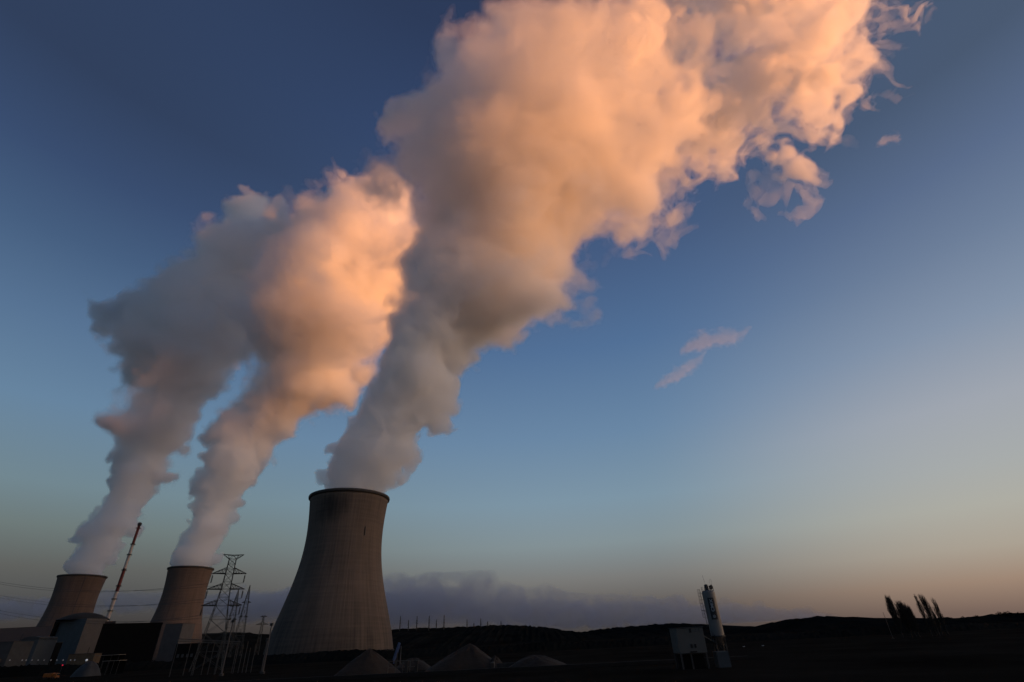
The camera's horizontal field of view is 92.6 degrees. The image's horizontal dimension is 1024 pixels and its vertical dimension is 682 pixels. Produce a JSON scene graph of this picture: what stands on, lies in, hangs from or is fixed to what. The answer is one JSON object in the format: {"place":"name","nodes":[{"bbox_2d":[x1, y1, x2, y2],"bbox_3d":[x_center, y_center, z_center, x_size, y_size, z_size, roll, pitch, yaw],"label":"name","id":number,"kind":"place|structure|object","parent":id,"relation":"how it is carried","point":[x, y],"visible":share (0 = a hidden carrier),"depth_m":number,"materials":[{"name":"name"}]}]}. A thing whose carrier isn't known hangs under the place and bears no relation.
{"place":"outdoors","nodes":[
{"label":"outdoors","id":0,"kind":"place"},
{"bbox_2d":[49,613,109,664],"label":"reactor building","id":1,"kind":"structure","parent":0,"point":[76,635],"depth_m":612.44,"materials":[{"name":"metal"}]},
{"bbox_2d":[95,654,125,672],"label":"open shed","id":2,"kind":"structure","parent":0,"point":[106,659],"depth_m":346.06,"materials":[{"name":"metal"}]},
{"bbox_2d":[100,660,126,674],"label":"open shed","id":3,"kind":"structure","parent":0,"point":[116,666],"depth_m":301.22,"materials":[{"name":"metal"}]},
{"bbox_2d":[202,623,754,658],"bbox_3d":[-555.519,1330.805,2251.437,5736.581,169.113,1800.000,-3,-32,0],"label":"hills","id":4,"kind":"structure","parent":0,"point":[411,638],"depth_m":1735.81,"materials":[{"name":"black plant"}]},
{"bbox_2d":[220,656,748,681],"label":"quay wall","id":5,"kind":"structure","parent":0,"point":[487,670],"depth_m":132.68,"materials":[{"name":"concrete"}]},
{"bbox_2d":[0,621,1023,681],"bbox_3d":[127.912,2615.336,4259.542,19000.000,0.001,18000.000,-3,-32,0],"label":"ground","id":6,"kind":"structure","parent":0,"point":[991,655],"depth_m":129.47,"materials":[{"name":"soil"}]},
{"bbox_2d":[0,635,34,666],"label":"gatehouse","id":7,"kind":"object","parent":6,"relation":"on","point":[15,653],"visible":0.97,"depth_m":453.38,"materials":[{"name":"concrete"}]},
{"bbox_2d":[0,626,52,641],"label":"turbine hall","id":8,"kind":"structure","parent":6,"relation":"on","point":[10,634],"depth_m":878.24,"materials":[{"name":"concrete"}]},
{"bbox_2d":[21,636,57,665],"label":"service building","id":9,"kind":"structure","parent":6,"relation":"on","point":[42,649],"depth_m":524.89,"materials":[{"name":"concrete"}]},
{"bbox_2d":[43,673,59,679],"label":"parked lorry","id":10,"kind":"object","parent":6,"relation":"on","point":[51,675],"visible":1,"depth_m":252.19,"materials":[{"name":"orange paint"}]},
{"bbox_2d":[48,642,62,665],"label":"storage building","id":11,"kind":"structure","parent":6,"relation":"on","point":[56,650],"depth_m":563.79,"materials":[{"name":"metal"}]},
{"bbox_2d":[36,574,107,626],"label":"cooling tower","id":12,"kind":"structure","parent":6,"relation":"on","point":[81,583],"depth_m":983.57,"materials":[{"name":"concrete"}]},
{"bbox_2d":[66,653,101,664],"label":"brown shed","id":13,"kind":"structure","parent":6,"relation":"on","point":[79,659],"depth_m":410.95,"materials":[{"name":"metal"}]},
{"bbox_2d":[70,661,100,676],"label":"covered heap","id":14,"kind":"object","parent":6,"relation":"on","point":[90,668],"visible":0.98,"depth_m":276.75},
{"bbox_2d":[106,522,141,620],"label":"chimney","id":15,"kind":"object","parent":6,"relation":"on","point":[119,585],"visible":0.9,"depth_m":720.60,"materials":[{"name":"red paint"}]},
{"bbox_2d":[93,622,162,663],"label":"machine hall","id":16,"kind":"structure","parent":6,"relation":"on","point":[135,642],"depth_m":551.42,"materials":[{"name":"black"}]},
{"bbox_2d":[155,623,194,661],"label":"auxiliary building","id":17,"kind":"structure","parent":6,"relation":"on","point":[172,633],"depth_m":678.50,"materials":[{"name":"concrete"}]},
{"bbox_2d":[150,566,213,660],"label":"cooling tower","id":18,"kind":"structure","parent":6,"relation":"on","point":[178,577],"depth_m":943.64,"materials":[{"name":"concrete"}]},
{"bbox_2d":[172,643,207,660],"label":"switch house","id":19,"kind":"structure","parent":6,"relation":"on","point":[182,650],"depth_m":480.70,"materials":[{"name":"metal"}]},
{"bbox_2d":[169,638,239,676],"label":"gantry","id":20,"kind":"object","parent":6,"relation":"on","point":[207,642],"visible":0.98,"depth_m":215.28,"materials":[{"name":"metal"}]},
{"bbox_2d":[189,554,246,670],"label":"lattice pylon","id":21,"kind":"object","parent":6,"relation":"on","point":[229,589],"visible":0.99,"depth_m":296.43,"materials":[{"name":"metal"}]},
{"bbox_2d":[0,613,199,622],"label":"power cable","id":22,"kind":"object","parent":21,"relation":"attached to","point":[124,622],"visible":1,"depth_m":310.23,"materials":[{"name":"black metal"}]},
{"bbox_2d":[3,598,200,606],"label":"power cable","id":23,"kind":"object","parent":21,"relation":"attached to","point":[113,606],"visible":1,"depth_m":319.83,"materials":[{"name":"black metal"}]},
{"bbox_2d":[3,583,206,591],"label":"power cable","id":24,"kind":"object","parent":21,"relation":"attached to","point":[109,591],"visible":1,"depth_m":326.94,"materials":[{"name":"black metal"}]},
{"bbox_2d":[0,610,237,621],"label":"power cable","id":25,"kind":"object","parent":21,"relation":"attached to","point":[118,621],"visible":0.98,"depth_m":324.64,"materials":[{"name":"black metal"}]},
{"bbox_2d":[2,582,237,590],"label":"power cable","id":26,"kind":"object","parent":21,"relation":"attached to","point":[139,590],"visible":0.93,"depth_m":329.04,"materials":[{"name":"black metal"}]},
{"bbox_2d":[0,595,240,605],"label":"power cable","id":27,"kind":"object","parent":21,"relation":"attached to","point":[122,605],"visible":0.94,"depth_m":329.99,"materials":[{"name":"black metal"}]},
{"bbox_2d":[219,619,234,675],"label":"light mast","id":28,"kind":"object","parent":6,"relation":"on","point":[232,622],"visible":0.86,"depth_m":196.54,"materials":[{"name":"metal"}]},
{"bbox_2d":[216,590,238,658],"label":"lattice pylon","id":29,"kind":"object","parent":6,"relation":"on","point":[234,618],"visible":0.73,"depth_m":413.22,"materials":[{"name":"metal"}]},
{"bbox_2d":[228,585,250,655],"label":"lattice pylon","id":30,"kind":"object","parent":6,"relation":"on","point":[243,632],"visible":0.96,"depth_m":404.19,"materials":[{"name":"metal"}]},
{"bbox_2d":[254,616,267,654],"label":"lattice pylon","id":31,"kind":"object","parent":6,"relation":"on","point":[263,622],"visible":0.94,"depth_m":1258.22,"materials":[{"name":"metal"}]},
{"bbox_2d":[259,638,268,672],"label":"light mast","id":32,"kind":"object","parent":6,"relation":"on","point":[264,655],"visible":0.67,"depth_m":203.85,"materials":[{"name":"metal"}]},
{"bbox_2d":[260,623,273,673],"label":"light mast","id":33,"kind":"object","parent":6,"relation":"on","point":[263,671],"visible":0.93,"depth_m":196.15,"materials":[{"name":"metal"}]},
{"bbox_2d":[263,488,393,654],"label":"cooling tower","id":34,"kind":"structure","parent":6,"relation":"on","point":[335,599],"depth_m":501.77,"materials":[{"name":"concrete"}]},
{"bbox_2d":[334,648,400,675],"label":"sand pile","id":35,"kind":"object","parent":6,"relation":"on","point":[369,661],"visible":0.98,"depth_m":146.62,"materials":[{"name":"grey sand"}]},
{"bbox_2d":[393,642,399,666],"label":"conveyor","id":36,"kind":"object","parent":6,"relation":"on","point":[396,652],"visible":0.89,"depth_m":181.79,"materials":[{"name":"metal"}]},
{"bbox_2d":[387,660,417,672],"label":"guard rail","id":37,"kind":"object","parent":6,"relation":"on","point":[395,667],"visible":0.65,"depth_m":142.45,"materials":[{"name":"metal"}]},
{"bbox_2d":[397,658,430,671],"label":"gravel mound","id":38,"kind":"object","parent":6,"relation":"on","point":[422,665],"visible":0.77,"depth_m":163.42,"materials":[{"name":"grey gravel"}]},
{"bbox_2d":[426,644,491,670],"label":"sand pile","id":39,"kind":"object","parent":6,"relation":"on","point":[469,656],"visible":0.86,"depth_m":151.79,"materials":[{"name":"grey sand"}]},
{"bbox_2d":[491,655,501,667],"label":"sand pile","id":40,"kind":"object","parent":6,"relation":"on","point":[495,659],"visible":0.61,"depth_m":152.08,"materials":[{"name":"grey sand"}]},
{"bbox_2d":[490,662,515,667],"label":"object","id":41,"kind":"object","parent":6,"relation":"on","point":[500,665],"visible":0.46,"depth_m":144.96,"materials":[{"name":"concrete"}]},
{"bbox_2d":[0,622,1023,677],"bbox_3d":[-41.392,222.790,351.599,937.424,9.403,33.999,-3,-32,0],"label":"scrub","id":42,"kind":"object","parent":6,"relation":"on","point":[41,670],"visible":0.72,"depth_m":347.00,"materials":[{"name":"black plant"}]},
{"bbox_2d":[510,655,566,666],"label":"gravel mound","id":43,"kind":"object","parent":6,"relation":"on","point":[535,660],"visible":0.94,"depth_m":142.06,"materials":[{"name":"grey gravel"}]},
{"bbox_2d":[697,583,730,660],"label":"cement silo","id":44,"kind":"object","parent":6,"relation":"on","point":[713,617],"visible":0.98,"depth_m":115.66,"materials":[{"name":"white paint"}]},
{"bbox_2d":[713,651,731,667],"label":"batch container","id":45,"kind":"object","parent":6,"relation":"on","point":[721,659],"visible":1,"depth_m":109.68,"materials":[{"name":"metal"}]},
{"bbox_2d":[884,595,903,637],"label":"poplar tree","id":46,"kind":"object","parent":6,"relation":"on","point":[892,610],"visible":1,"depth_m":257.12,"materials":[{"name":"green plant"}]},
{"bbox_2d":[895,600,912,636],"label":"poplar tree","id":47,"kind":"object","parent":6,"relation":"on","point":[902,614],"visible":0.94,"depth_m":263.95,"materials":[{"name":"green plant"}]},
{"bbox_2d":[902,602,915,635],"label":"poplar tree","id":48,"kind":"object","parent":6,"relation":"on","point":[904,605],"visible":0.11,"depth_m":269.52,"materials":[{"name":"green plant"}]},
{"bbox_2d":[905,605,920,636],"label":"poplar tree","id":49,"kind":"object","parent":6,"relation":"on","point":[913,621],"visible":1,"depth_m":255.65,"materials":[{"name":"green plant"}]},
{"bbox_2d":[914,596,932,635],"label":"poplar tree","id":50,"kind":"object","parent":6,"relation":"on","point":[922,611],"visible":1,"depth_m":265.31,"materials":[{"name":"green plant"}]},
{"bbox_2d":[917,594,936,634],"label":"poplar tree","id":51,"kind":"object","parent":6,"relation":"on","point":[919,595],"visible":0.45,"depth_m":273.02,"materials":[{"name":"green plant"}]},
{"bbox_2d":[921,595,939,635],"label":"poplar tree","id":52,"kind":"object","parent":6,"relation":"on","point":[932,616],"visible":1,"depth_m":257.16,"materials":[{"name":"green plant"}]},
{"bbox_2d":[932,611,942,634],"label":"poplar tree","id":53,"kind":"object","parent":6,"relation":"on","point":[938,624],"visible":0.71,"depth_m":269.88,"materials":[{"name":"green plant"}]},
{"bbox_2d":[931,598,948,634],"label":"poplar tree","id":54,"kind":"object","parent":6,"relation":"on","point":[938,614],"visible":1,"depth_m":264.36,"materials":[{"name":"black plant"}]},
{"bbox_2d":[995,612,1005,615],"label":"hillside tree","id":55,"kind":"object","parent":6,"relation":"on","point":[999,614],"visible":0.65,"depth_m":981.23,"materials":[{"name":"green plant"}]},
{"bbox_2d":[1003,611,1013,615],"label":"hillside tree","id":56,"kind":"object","parent":6,"relation":"on","point":[1011,614],"visible":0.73,"depth_m":981.28,"materials":[{"name":"green plant"}]},
{"bbox_2d":[0,0,1023,633],"label":"sky","id":57,"kind":"structure","parent":0,"point":[619,310],"materials":[{"name":"blue"}]},
{"bbox_2d":[668,627,709,669],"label":"mixer house","id":58,"kind":"structure","parent":0,"point":[685,640],"depth_m":110.63,"materials":[{"name":"metal"}]},
{"bbox_2d":[704,613,1023,634],"bbox_3d":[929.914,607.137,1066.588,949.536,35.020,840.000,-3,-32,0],"label":"hills","id":59,"kind":"structure","parent":0,"point":[821,623],"depth_m":899.06,"materials":[{"name":"black plant"}]}
]}

